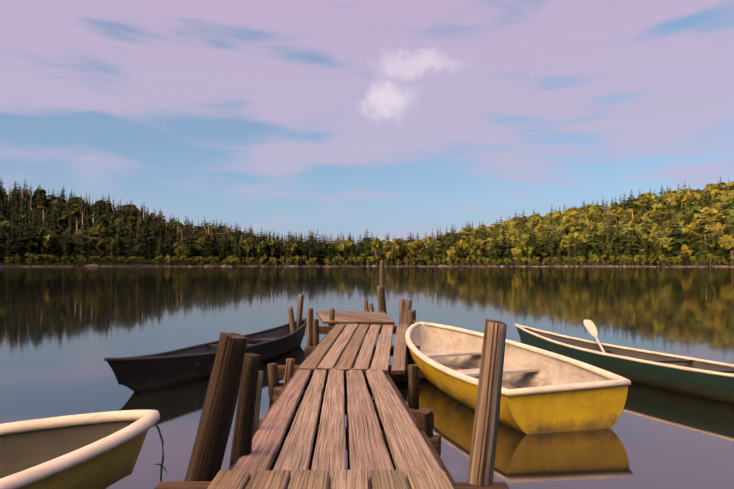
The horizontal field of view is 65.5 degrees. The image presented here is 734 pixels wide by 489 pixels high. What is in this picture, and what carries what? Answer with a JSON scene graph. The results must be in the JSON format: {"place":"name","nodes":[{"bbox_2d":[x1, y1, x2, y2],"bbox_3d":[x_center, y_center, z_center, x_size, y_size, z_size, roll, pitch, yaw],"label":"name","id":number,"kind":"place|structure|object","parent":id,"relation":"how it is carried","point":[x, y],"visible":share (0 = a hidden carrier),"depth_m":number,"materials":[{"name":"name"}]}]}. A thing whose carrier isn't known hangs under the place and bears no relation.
{"place":"outdoors","nodes":[
{"label":"outdoors","id":0,"kind":"place"},
{"bbox_2d":[0,267,733,488],"bbox_3d":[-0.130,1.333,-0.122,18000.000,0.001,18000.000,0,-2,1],"label":"lake water","id":1,"kind":"structure","parent":0,"point":[65,332],"depth_m":11.29,"materials":[{"name":"liquid"}]},
{"bbox_2d":[0,410,159,488],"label":"rowboat","id":2,"kind":"object","parent":1,"relation":"on","point":[100,450],"visible":1,"depth_m":3.08,"materials":[{"name":"paint"}]},
{"bbox_2d":[104,318,306,391],"bbox_3d":[-1.790,1.438,7.768,0.905,0.495,4.625,-4,-3,20],"label":"canoe","id":3,"kind":"object","parent":1,"relation":"on","point":[145,373],"visible":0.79,"depth_m":6.46,"materials":[{"name":"black wood"}]},
{"bbox_2d":[154,324,509,488],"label":"dock beams","id":4,"kind":"structure","parent":1,"relation":"on","point":[433,443],"depth_m":3.87,"materials":[{"name":"brown wood"}]},
{"bbox_2d":[207,311,453,488],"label":"dock planks","id":5,"kind":"object","parent":4,"relation":"on","point":[408,448],"visible":0.96,"depth_m":3.45,"materials":[{"name":"brown wood"}]},
{"bbox_2d":[184,260,506,486],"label":"wooden posts","id":6,"kind":"object","parent":1,"relation":"in","point":[235,370],"visible":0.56,"depth_m":2.59,"materials":[{"name":"brown wood"}]},
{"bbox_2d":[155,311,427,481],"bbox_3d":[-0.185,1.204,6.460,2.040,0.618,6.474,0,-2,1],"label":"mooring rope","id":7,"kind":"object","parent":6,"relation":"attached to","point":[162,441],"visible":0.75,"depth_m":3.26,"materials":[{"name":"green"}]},
{"bbox_2d":[405,322,630,433],"bbox_3d":[1.215,1.369,6.498,1.403,0.600,3.974,-2,-2,-12],"label":"rowboat","id":8,"kind":"object","parent":1,"relation":"on","point":[558,393],"visible":0.85,"depth_m":5.33,"materials":[{"name":"paint"}]},
{"bbox_2d":[514,320,733,403],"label":"canoe","id":9,"kind":"object","parent":1,"relation":"on","point":[705,379],"visible":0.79,"depth_m":6.47,"materials":[{"name":"green wood"}]},
{"bbox_2d":[0,211,733,266],"bbox_3d":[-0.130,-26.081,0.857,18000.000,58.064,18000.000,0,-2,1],"label":"shoreline","id":10,"kind":"structure","parent":0,"point":[660,264],"depth_m":405.80,"materials":[{"name":"green plant"}]},
{"bbox_2d":[0,175,733,266],"bbox_3d":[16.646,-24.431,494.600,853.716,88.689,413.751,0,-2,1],"label":"hill trees","id":11,"kind":"object","parent":10,"relation":"on","point":[655,226],"visible":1,"depth_m":421.10,"materials":[{"name":"green plant"}]},
{"bbox_2d":[0,264,733,266],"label":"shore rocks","id":12,"kind":"object","parent":10,"relation":"on","point":[91,265],"visible":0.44,"depth_m":392.12,"materials":[{"name":"grey stone"}]},
{"bbox_2d":[0,0,733,244],"label":"sky","id":13,"kind":"structure","parent":0,"point":[397,118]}
]}

